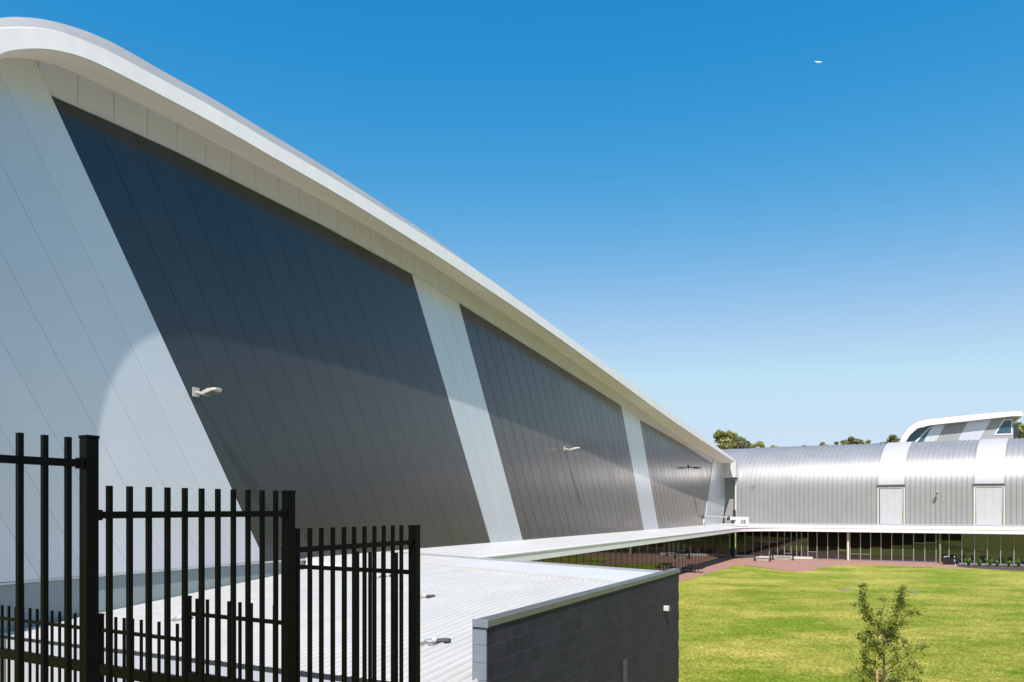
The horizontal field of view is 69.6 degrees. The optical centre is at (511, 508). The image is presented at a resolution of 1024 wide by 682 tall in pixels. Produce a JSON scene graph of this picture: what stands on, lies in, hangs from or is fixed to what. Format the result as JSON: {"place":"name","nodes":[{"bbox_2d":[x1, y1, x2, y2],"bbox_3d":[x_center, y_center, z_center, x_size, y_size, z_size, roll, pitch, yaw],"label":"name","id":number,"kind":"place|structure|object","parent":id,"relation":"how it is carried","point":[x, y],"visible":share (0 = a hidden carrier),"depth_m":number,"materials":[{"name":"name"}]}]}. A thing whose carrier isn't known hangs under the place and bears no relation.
{"place":"outdoors","nodes":[
{"label":"outdoors","id":0,"kind":"place"},
{"bbox_2d":[0,432,420,681],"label":"picket fence","id":1,"kind":"object","parent":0,"point":[86,464],"visible":1,"depth_m":4.43,"materials":[{"name":"black metal"}]},
{"bbox_2d":[0,0,1023,511],"label":"sky","id":2,"kind":"structure","parent":0,"point":[771,243],"materials":[{"name":"blue"}]},
{"bbox_2d":[679,557,985,580],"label":"path","id":3,"kind":"structure","parent":0,"point":[798,565],"depth_m":76.20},
{"bbox_2d":[0,17,734,633],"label":"sports hall","id":4,"kind":"structure","parent":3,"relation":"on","point":[358,357],"depth_m":24.33,"materials":[{"name":"grey metal"}]},
{"bbox_2d":[192,387,221,396],"bbox_3d":[-9.186,-3.558,22.175,1.033,0.279,0.394,0,0,28],"label":"floodlight","id":5,"kind":"object","parent":4,"relation":"attached to","point":[196,392],"visible":1,"depth_m":22.09,"materials":[{"name":"grey metal"}]},
{"bbox_2d":[544,558,551,562],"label":"window","id":6,"kind":"structure","parent":4,"relation":"in","point":[547,559],"depth_m":42.42,"materials":[{"name":"clear glass"}]},
{"bbox_2d":[553,556,560,562],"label":"window","id":7,"kind":"structure","parent":4,"relation":"in","point":[555,559],"depth_m":43.52,"materials":[{"name":"clear glass"}]},
{"bbox_2d":[561,555,568,563],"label":"window","id":8,"kind":"structure","parent":4,"relation":"in","point":[564,559],"depth_m":44.56,"materials":[{"name":"clear glass"}]},
{"bbox_2d":[564,446,579,450],"bbox_3d":[3.816,-3.844,46.693,1.071,0.289,0.408,0,0,28],"label":"floodlight","id":9,"kind":"object","parent":4,"relation":"attached to","point":[572,449],"visible":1,"depth_m":46.55,"materials":[{"name":"grey metal"}]},
{"bbox_2d":[569,554,575,563],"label":"window","id":10,"kind":"structure","parent":4,"relation":"in","point":[572,558],"depth_m":45.51,"materials":[{"name":"clear glass"}]},
{"bbox_2d":[577,553,583,564],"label":"window","id":11,"kind":"structure","parent":4,"relation":"in","point":[580,557],"depth_m":46.64,"materials":[{"name":"clear glass"}]},
{"bbox_2d":[584,552,590,564],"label":"window","id":12,"kind":"structure","parent":4,"relation":"in","point":[587,556],"depth_m":47.68,"materials":[{"name":"clear glass"}]},
{"bbox_2d":[591,551,596,565],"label":"window","id":13,"kind":"structure","parent":4,"relation":"in","point":[593,554],"depth_m":48.76,"materials":[{"name":"clear glass"}]},
{"bbox_2d":[598,550,603,565],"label":"window","id":14,"kind":"structure","parent":4,"relation":"in","point":[600,553],"depth_m":49.90,"materials":[{"name":"clear glass"}]},
{"bbox_2d":[604,550,609,566],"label":"window","id":15,"kind":"structure","parent":4,"relation":"in","point":[606,552],"depth_m":50.91,"materials":[{"name":"clear glass"}]},
{"bbox_2d":[610,549,615,566],"bbox_3d":[7.112,4.060,51.905,0.030,3.020,1.140,0,0,28],"label":"window","id":16,"kind":"structure","parent":4,"relation":"in","point":[613,551],"depth_m":51.98,"materials":[{"name":"clear glass"}]},
{"bbox_2d":[616,548,620,567],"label":"window","id":17,"kind":"structure","parent":4,"relation":"in","point":[618,551],"depth_m":52.90,"materials":[{"name":"clear glass"}]},
{"bbox_2d":[622,547,626,567],"bbox_3d":[8.235,4.060,54.026,0.030,3.020,1.140,0,0,28],"label":"window","id":18,"kind":"structure","parent":4,"relation":"in","point":[624,550],"depth_m":54.04,"materials":[{"name":"clear glass"}]},
{"bbox_2d":[627,547,631,567],"bbox_3d":[8.797,4.060,55.087,0.030,3.020,1.140,0,0,28],"label":"window","id":19,"kind":"structure","parent":4,"relation":"in","point":[629,549],"depth_m":55.04,"materials":[{"name":"clear glass"}]},
{"bbox_2d":[633,546,636,568],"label":"window","id":20,"kind":"structure","parent":4,"relation":"in","point":[634,547],"depth_m":56.27,"materials":[{"name":"clear glass"}]},
{"bbox_2d":[638,545,641,568],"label":"window","id":21,"kind":"structure","parent":4,"relation":"in","point":[640,546],"depth_m":57.36,"materials":[{"name":"clear glass"}]},
{"bbox_2d":[643,545,646,568],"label":"window","id":22,"kind":"structure","parent":4,"relation":"in","point":[644,546],"depth_m":58.36,"materials":[{"name":"clear glass"}]},
{"bbox_2d":[647,544,650,569],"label":"window","id":23,"kind":"structure","parent":4,"relation":"in","point":[648,545],"depth_m":59.39,"materials":[{"name":"clear glass"}]},
{"bbox_2d":[652,543,655,569],"bbox_3d":[11.604,4.060,60.390,0.030,3.020,1.140,0,0,28],"label":"window","id":24,"kind":"structure","parent":4,"relation":"in","point":[653,545],"depth_m":60.59,"materials":[{"name":"clear glass"}]},
{"bbox_2d":[656,543,659,569],"bbox_3d":[12.166,4.060,61.450,0.030,3.020,1.140,0,0,28],"label":"window","id":25,"kind":"structure","parent":4,"relation":"in","point":[657,544],"depth_m":61.47,"materials":[{"name":"clear glass"}]},
{"bbox_2d":[660,542,663,570],"bbox_3d":[12.727,4.060,62.511,0.030,3.020,1.140,0,0,28],"label":"window","id":26,"kind":"structure","parent":4,"relation":"in","point":[662,543],"depth_m":62.63,"materials":[{"name":"clear glass"}]},
{"bbox_2d":[664,542,667,569],"bbox_3d":[13.289,4.060,63.571,0.030,3.020,1.140,0,0,28],"label":"window","id":27,"kind":"structure","parent":4,"relation":"in","point":[665,543],"depth_m":63.56,"materials":[{"name":"clear glass"}]},
{"bbox_2d":[668,541,671,568],"bbox_3d":[13.850,4.060,64.632,0.030,3.020,1.140,0,0,28],"label":"window","id":28,"kind":"structure","parent":4,"relation":"in","point":[669,542],"depth_m":64.52,"materials":[{"name":"clear glass"}]},
{"bbox_2d":[672,541,674,567],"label":"window","id":29,"kind":"structure","parent":4,"relation":"in","point":[673,542],"depth_m":65.65,"materials":[{"name":"clear glass"}]},
{"bbox_2d":[676,540,678,568],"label":"window","id":30,"kind":"structure","parent":4,"relation":"in","point":[677,541],"depth_m":66.83,"materials":[{"name":"clear glass"}]},
{"bbox_2d":[679,540,681,569],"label":"window","id":31,"kind":"structure","parent":4,"relation":"in","point":[680,541],"depth_m":67.73,"materials":[{"name":"clear glass"}]},
{"bbox_2d":[683,539,685,568],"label":"window","id":32,"kind":"structure","parent":4,"relation":"in","point":[684,540],"depth_m":68.98,"materials":[{"name":"clear glass"}]},
{"bbox_2d":[686,539,688,566],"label":"window","id":33,"kind":"structure","parent":4,"relation":"in","point":[687,540],"depth_m":69.95,"materials":[{"name":"clear glass"}]},
{"bbox_2d":[689,538,691,566],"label":"window","id":34,"kind":"structure","parent":4,"relation":"in","point":[690,540],"depth_m":70.93,"materials":[{"name":"clear glass"}]},
{"bbox_2d":[692,538,694,563],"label":"window","id":35,"kind":"structure","parent":4,"relation":"in","point":[693,539],"depth_m":71.96,"materials":[{"name":"clear glass"}]},
{"bbox_2d":[696,537,697,563],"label":"window","id":36,"kind":"structure","parent":4,"relation":"in","point":[697,537],"depth_m":73.36,"materials":[{"name":"clear glass"}]},
{"bbox_2d":[698,537,700,563],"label":"window","id":37,"kind":"structure","parent":4,"relation":"in","point":[699,538],"depth_m":74.10,"materials":[{"name":"clear glass"}]},
{"bbox_2d":[701,537,703,563],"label":"window","id":38,"kind":"structure","parent":4,"relation":"in","point":[702,538],"depth_m":75.21,"materials":[{"name":"clear glass"}]},
{"bbox_2d":[704,536,706,562],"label":"window","id":39,"kind":"structure","parent":4,"relation":"in","point":[705,537],"depth_m":76.36,"materials":[{"name":"clear glass"}]},
{"bbox_2d":[707,536,708,561],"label":"window","id":40,"kind":"structure","parent":4,"relation":"in","point":[707,536],"depth_m":77.34,"materials":[{"name":"clear glass"}]},
{"bbox_2d":[710,535,711,560],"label":"window","id":41,"kind":"structure","parent":4,"relation":"in","point":[711,535],"depth_m":78.76,"materials":[{"name":"clear glass"}]},
{"bbox_2d":[712,535,713,560],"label":"window","id":42,"kind":"structure","parent":4,"relation":"in","point":[712,535],"depth_m":79.18,"materials":[{"name":"clear glass"}]},
{"bbox_2d":[715,535,716,559],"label":"window","id":43,"kind":"structure","parent":4,"relation":"in","point":[715,535],"depth_m":80.68,"materials":[{"name":"clear glass"}]},
{"bbox_2d":[717,534,718,558],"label":"window","id":44,"kind":"structure","parent":4,"relation":"in","point":[718,534],"depth_m":81.78,"materials":[{"name":"clear glass"}]},
{"bbox_2d":[719,534,721,558],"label":"window","id":45,"kind":"structure","parent":4,"relation":"in","point":[720,535],"depth_m":82.68,"materials":[{"name":"clear glass"}]},
{"bbox_2d":[722,534,723,557],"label":"window","id":46,"kind":"structure","parent":4,"relation":"in","point":[722,534],"depth_m":83.83,"materials":[{"name":"clear glass"}]},
{"bbox_2d":[724,534,725,556],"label":"window","id":47,"kind":"structure","parent":4,"relation":"in","point":[724,534],"depth_m":84.79,"materials":[{"name":"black glass"}]},
{"bbox_2d":[726,533,727,556],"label":"window","id":48,"kind":"structure","parent":4,"relation":"in","point":[726,533],"depth_m":85.76,"materials":[{"name":"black glass"}]},
{"bbox_2d":[728,533,729,555],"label":"window","id":49,"kind":"structure","parent":4,"relation":"in","point":[728,533],"depth_m":86.76,"materials":[{"name":"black glass"}]},
{"bbox_2d":[682,564,704,572],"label":"table","id":50,"kind":"object","parent":3,"relation":"on","point":[691,565],"visible":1,"depth_m":66.74,"materials":[{"name":"black plastic"}]},
{"bbox_2d":[754,555,770,561],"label":"bench","id":51,"kind":"object","parent":3,"relation":"on","point":[762,558],"visible":1,"depth_m":80.87,"materials":[{"name":"stone"}]},
{"bbox_2d":[772,554,793,559],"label":"bench","id":52,"kind":"object","parent":3,"relation":"on","point":[776,556],"visible":1,"depth_m":83.00,"materials":[{"name":"stone"}]},
{"bbox_2d":[942,556,950,564],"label":"planter tub","id":53,"kind":"object","parent":3,"relation":"on","point":[946,560],"visible":1,"depth_m":76.03,"materials":[{"name":"black plastic"}]},
{"bbox_2d":[950,556,959,564],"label":"planter tub","id":54,"kind":"object","parent":3,"relation":"on","point":[955,560],"visible":0.93,"depth_m":75.67,"materials":[{"name":"black plastic"}]},
{"bbox_2d":[679,512,1023,681],"bbox_3d":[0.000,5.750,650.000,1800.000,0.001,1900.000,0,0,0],"label":"lawn","id":55,"kind":"structure","parent":0,"point":[846,576],"depth_m":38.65,"materials":[{"name":"green plant"}]},
{"bbox_2d":[0,551,679,681],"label":"service block","id":56,"kind":"structure","parent":55,"relation":"on","point":[499,620],"depth_m":12.92,"materials":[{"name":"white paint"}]},
{"bbox_2d":[171,615,192,621],"bbox_3d":[-7.319,2.413,16.259,0.558,0.146,0.181,0,0,16],"label":"roof floodlight","id":57,"kind":"object","parent":56,"relation":"on","point":[179,617],"visible":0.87,"depth_m":16.22,"materials":[{"name":"white paint"}]},
{"bbox_2d":[420,594,434,598],"bbox_3d":[-1.827,1.834,15.467,0.434,0.116,0.141,0,0,16],"label":"roof floodlight","id":58,"kind":"object","parent":56,"relation":"on","point":[427,596],"visible":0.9,"depth_m":15.44,"materials":[{"name":"white paint"}]},
{"bbox_2d":[420,637,450,645],"bbox_3d":[-1.112,1.902,10.626,0.465,0.124,0.151,0,0,16],"label":"roof floodlight","id":59,"kind":"object","parent":56,"relation":"on","point":[439,640],"visible":0.99,"depth_m":10.60,"materials":[{"name":"white paint"}]},
{"bbox_2d":[664,605,670,610],"bbox_3d":[3.044,1.950,14.446,0.122,0.100,0.090,0,0,28],"label":"wall light","id":60,"kind":"object","parent":56,"relation":"attached to","point":[667,608],"visible":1,"depth_m":14.41,"materials":[{"name":"white paint"}]},
{"bbox_2d":[713,429,738,448],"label":"broadleaf tree","id":61,"kind":"object","parent":55,"relation":"on","point":[726,440],"visible":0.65,"depth_m":126.31,"materials":[{"name":"green plant"}]},
{"bbox_2d":[733,436,751,448],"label":"broadleaf tree","id":62,"kind":"object","parent":55,"relation":"on","point":[740,442],"visible":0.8,"depth_m":121.17,"materials":[{"name":"green plant"}]},
{"bbox_2d":[751,441,764,447],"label":"broadleaf tree","id":63,"kind":"object","parent":55,"relation":"on","point":[758,444],"visible":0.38,"depth_m":124.75,"materials":[{"name":"green plant"}]},
{"bbox_2d":[679,564,959,581],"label":"kerb","id":64,"kind":"structure","parent":55,"relation":"on","point":[798,571],"depth_m":71.01,"materials":[{"name":"beige concrete"}]},
{"bbox_2d":[840,436,864,444],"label":"broadleaf tree","id":65,"kind":"object","parent":55,"relation":"on","point":[852,440],"visible":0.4,"depth_m":129.04,"materials":[{"name":"green plant"}]},
{"bbox_2d":[721,438,1023,564],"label":"gallery building","id":66,"kind":"structure","parent":55,"relation":"on","point":[832,484],"depth_m":82.07,"materials":[{"name":"silver metal"}]},
{"bbox_2d":[305,523,1023,566],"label":"walkway canopy","id":67,"kind":"object","parent":66,"relation":"attached to","point":[533,549],"visible":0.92,"depth_m":51.25,"materials":[{"name":"white metal"}]},
{"bbox_2d":[704,516,748,524],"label":"pipe duct","id":68,"kind":"object","parent":67,"relation":"on","point":[737,520],"visible":1,"depth_m":84.50,"materials":[{"name":"white metal"}]},
{"bbox_2d":[737,531,744,554],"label":"window","id":69,"kind":"structure","parent":66,"relation":"in","point":[740,535],"depth_m":88.27,"materials":[{"name":"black glass"}]},
{"bbox_2d":[745,531,752,554],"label":"window","id":70,"kind":"structure","parent":66,"relation":"in","point":[748,534],"depth_m":87.86,"materials":[{"name":"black glass"}]},
{"bbox_2d":[753,531,760,554],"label":"window","id":71,"kind":"structure","parent":66,"relation":"in","point":[756,534],"depth_m":87.43,"materials":[{"name":"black glass"}]},
{"bbox_2d":[762,531,768,554],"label":"window","id":72,"kind":"structure","parent":66,"relation":"in","point":[765,534],"depth_m":86.97,"materials":[{"name":"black glass"}]},
{"bbox_2d":[770,531,776,555],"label":"window","id":73,"kind":"structure","parent":66,"relation":"in","point":[773,534],"depth_m":86.57,"materials":[{"name":"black glass"}]},
{"bbox_2d":[778,531,783,555],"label":"window","id":74,"kind":"structure","parent":66,"relation":"in","point":[780,533],"depth_m":86.16,"materials":[{"name":"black glass"}]},
{"bbox_2d":[785,531,790,555],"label":"window","id":75,"kind":"structure","parent":66,"relation":"in","point":[787,533],"depth_m":85.81,"materials":[{"name":"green glass"}]},
{"bbox_2d":[792,531,795,555],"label":"window","id":76,"kind":"structure","parent":66,"relation":"in","point":[793,532],"depth_m":85.47,"materials":[{"name":"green glass"}]},
{"bbox_2d":[797,531,800,556],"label":"window","id":77,"kind":"structure","parent":66,"relation":"in","point":[798,532],"depth_m":85.22,"materials":[{"name":"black glass"}]},
{"bbox_2d":[802,531,806,556],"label":"window","id":78,"kind":"structure","parent":66,"relation":"in","point":[804,533],"depth_m":84.95,"materials":[{"name":"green glass"}]},
{"bbox_2d":[808,532,816,557],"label":"window","id":79,"kind":"structure","parent":66,"relation":"in","point":[813,554],"depth_m":84.56,"materials":[{"name":"black glass"}]},
{"bbox_2d":[817,532,826,558],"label":"window","id":80,"kind":"structure","parent":66,"relation":"in","point":[820,554],"depth_m":84.17,"materials":[{"name":"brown glass"}]},
{"bbox_2d":[828,550,837,558],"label":"window","id":81,"kind":"structure","parent":66,"relation":"in","point":[832,554],"depth_m":83.54,"materials":[{"name":"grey glass"}]},
{"bbox_2d":[839,549,849,558],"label":"window","id":82,"kind":"structure","parent":66,"relation":"in","point":[842,553],"depth_m":83.05,"materials":[{"name":"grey glass"}]},
{"bbox_2d":[851,549,859,559],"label":"window","id":83,"kind":"structure","parent":66,"relation":"in","point":[855,553],"depth_m":82.46,"materials":[{"name":"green glass"}]},
{"bbox_2d":[861,549,869,559],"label":"window","id":84,"kind":"structure","parent":66,"relation":"in","point":[865,553],"depth_m":82.00,"materials":[{"name":"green glass"}]},
{"bbox_2d":[871,532,880,559],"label":"window","id":85,"kind":"structure","parent":66,"relation":"in","point":[875,551],"depth_m":81.48,"materials":[{"name":"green glass"}]},
{"bbox_2d":[881,532,890,559],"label":"window","id":86,"kind":"structure","parent":66,"relation":"in","point":[885,553],"depth_m":81.06,"materials":[{"name":"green glass"}]},
{"bbox_2d":[892,545,901,560],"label":"window","id":87,"kind":"structure","parent":66,"relation":"in","point":[896,549],"depth_m":80.53,"materials":[{"name":"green glass"}]},
{"bbox_2d":[903,533,912,560],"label":"window","id":88,"kind":"structure","parent":66,"relation":"in","point":[907,549],"depth_m":80.06,"materials":[{"name":"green glass"}]},
{"bbox_2d":[914,543,923,560],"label":"window","id":89,"kind":"structure","parent":66,"relation":"in","point":[918,547],"depth_m":79.55,"materials":[{"name":"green glass"}]},
{"bbox_2d":[925,533,935,561],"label":"window","id":90,"kind":"structure","parent":66,"relation":"in","point":[930,547],"depth_m":79.05,"materials":[{"name":"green glass"}]},
{"bbox_2d":[937,533,948,561],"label":"window","id":91,"kind":"structure","parent":66,"relation":"in","point":[944,544],"depth_m":78.47,"materials":[{"name":"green glass"}]},
{"bbox_2d":[950,541,960,561],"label":"window","id":92,"kind":"structure","parent":66,"relation":"in","point":[955,546],"depth_m":77.96,"materials":[{"name":"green glass"}]},
{"bbox_2d":[899,410,1023,441],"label":"rooftop block","id":93,"kind":"structure","parent":66,"relation":"on","point":[991,425],"depth_m":86.49,"materials":[{"name":"white metal"}]},
{"bbox_2d":[907,426,929,441],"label":"window","id":94,"kind":"structure","parent":93,"relation":"in","point":[918,432],"depth_m":88.90,"materials":[{"name":"blue glass"}]},
{"bbox_2d":[915,426,930,441],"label":"window frame","id":95,"kind":"structure","parent":93,"relation":"in","point":[930,426],"depth_m":88.60,"materials":[{"name":"white metal"}]},
{"bbox_2d":[994,419,1011,434],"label":"window frame","id":96,"kind":"structure","parent":93,"relation":"in","point":[1003,419],"depth_m":84.77,"materials":[{"name":"white metal"}]},
{"bbox_2d":[996,420,1010,433],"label":"window","id":97,"kind":"structure","parent":93,"relation":"in","point":[1005,427],"depth_m":84.70,"materials":[{"name":"blue glass"}]},
{"bbox_2d":[1013,424,1017,438],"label":"side window","id":98,"kind":"structure","parent":93,"relation":"in","point":[1015,426],"depth_m":87.63,"materials":[{"name":"grey glass"}]},
{"bbox_2d":[962,534,973,562],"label":"window","id":99,"kind":"structure","parent":66,"relation":"in","point":[967,539],"depth_m":77.46,"materials":[{"name":"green glass"}]},
{"bbox_2d":[975,534,986,562],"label":"window","id":100,"kind":"structure","parent":66,"relation":"in","point":[980,539],"depth_m":76.88,"materials":[{"name":"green glass"}]},
{"bbox_2d":[988,534,999,562],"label":"window","id":101,"kind":"structure","parent":66,"relation":"in","point":[993,539],"depth_m":76.34,"materials":[{"name":"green glass"}]},
{"bbox_2d":[1001,534,1012,563],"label":"window","id":102,"kind":"structure","parent":66,"relation":"in","point":[1006,539],"depth_m":75.85,"materials":[{"name":"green glass"}]},
{"bbox_2d":[1015,534,1023,563],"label":"window","id":103,"kind":"structure","parent":66,"relation":"in","point":[1019,538],"depth_m":75.34,"materials":[{"name":"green glass"}]},
{"bbox_2d":[875,669,880,681],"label":"stake","id":104,"kind":"object","parent":55,"relation":"on","point":[876,674],"visible":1,"depth_m":13.88,"materials":[{"name":"beige wood"}]},
{"bbox_2d":[875,442,882,523],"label":"broadleaf tree","id":105,"kind":"object","parent":55,"relation":"on","point":[879,496],"visible":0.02,"depth_m":139.79,"materials":[{"name":"green plant"}]},
{"bbox_2d":[844,583,932,681],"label":"young tree","id":106,"kind":"object","parent":55,"relation":"on","point":[878,647],"visible":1,"depth_m":13.98,"materials":[{"name":"green plant"}]},
{"bbox_2d":[884,434,899,442],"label":"broadleaf tree","id":107,"kind":"object","parent":55,"relation":"on","point":[892,437],"visible":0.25,"depth_m":124.42,"materials":[{"name":"green plant"}]},
{"bbox_2d":[1013,421,1023,438],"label":"broadleaf tree","id":108,"kind":"object","parent":55,"relation":"on","point":[1020,430],"visible":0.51,"depth_m":127.18,"materials":[{"name":"green plant"}]},
{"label":"retaining wall","id":109,"kind":"object","parent":55,"relation":"on","visible":0},
{"bbox_2d":[0,547,407,681],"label":"picket fence","id":110,"kind":"object","parent":109,"relation":"on","point":[30,656],"visible":0.36,"depth_m":7.89,"materials":[{"name":"black metal"}]},
{"bbox_2d":[957,564,1023,570],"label":"garden bed","id":111,"kind":"object","parent":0,"point":[1016,568],"visible":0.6,"depth_m":72.22,"materials":[{"name":"soil"}]},
{"bbox_2d":[963,557,974,565],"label":"strap plant","id":112,"kind":"object","parent":111,"relation":"on","point":[968,562],"visible":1,"depth_m":73.89,"materials":[{"name":"green plant"}]},
{"bbox_2d":[985,558,996,566],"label":"strap plant","id":113,"kind":"object","parent":111,"relation":"on","point":[989,562],"visible":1,"depth_m":73.31,"materials":[{"name":"green plant"}]}
]}

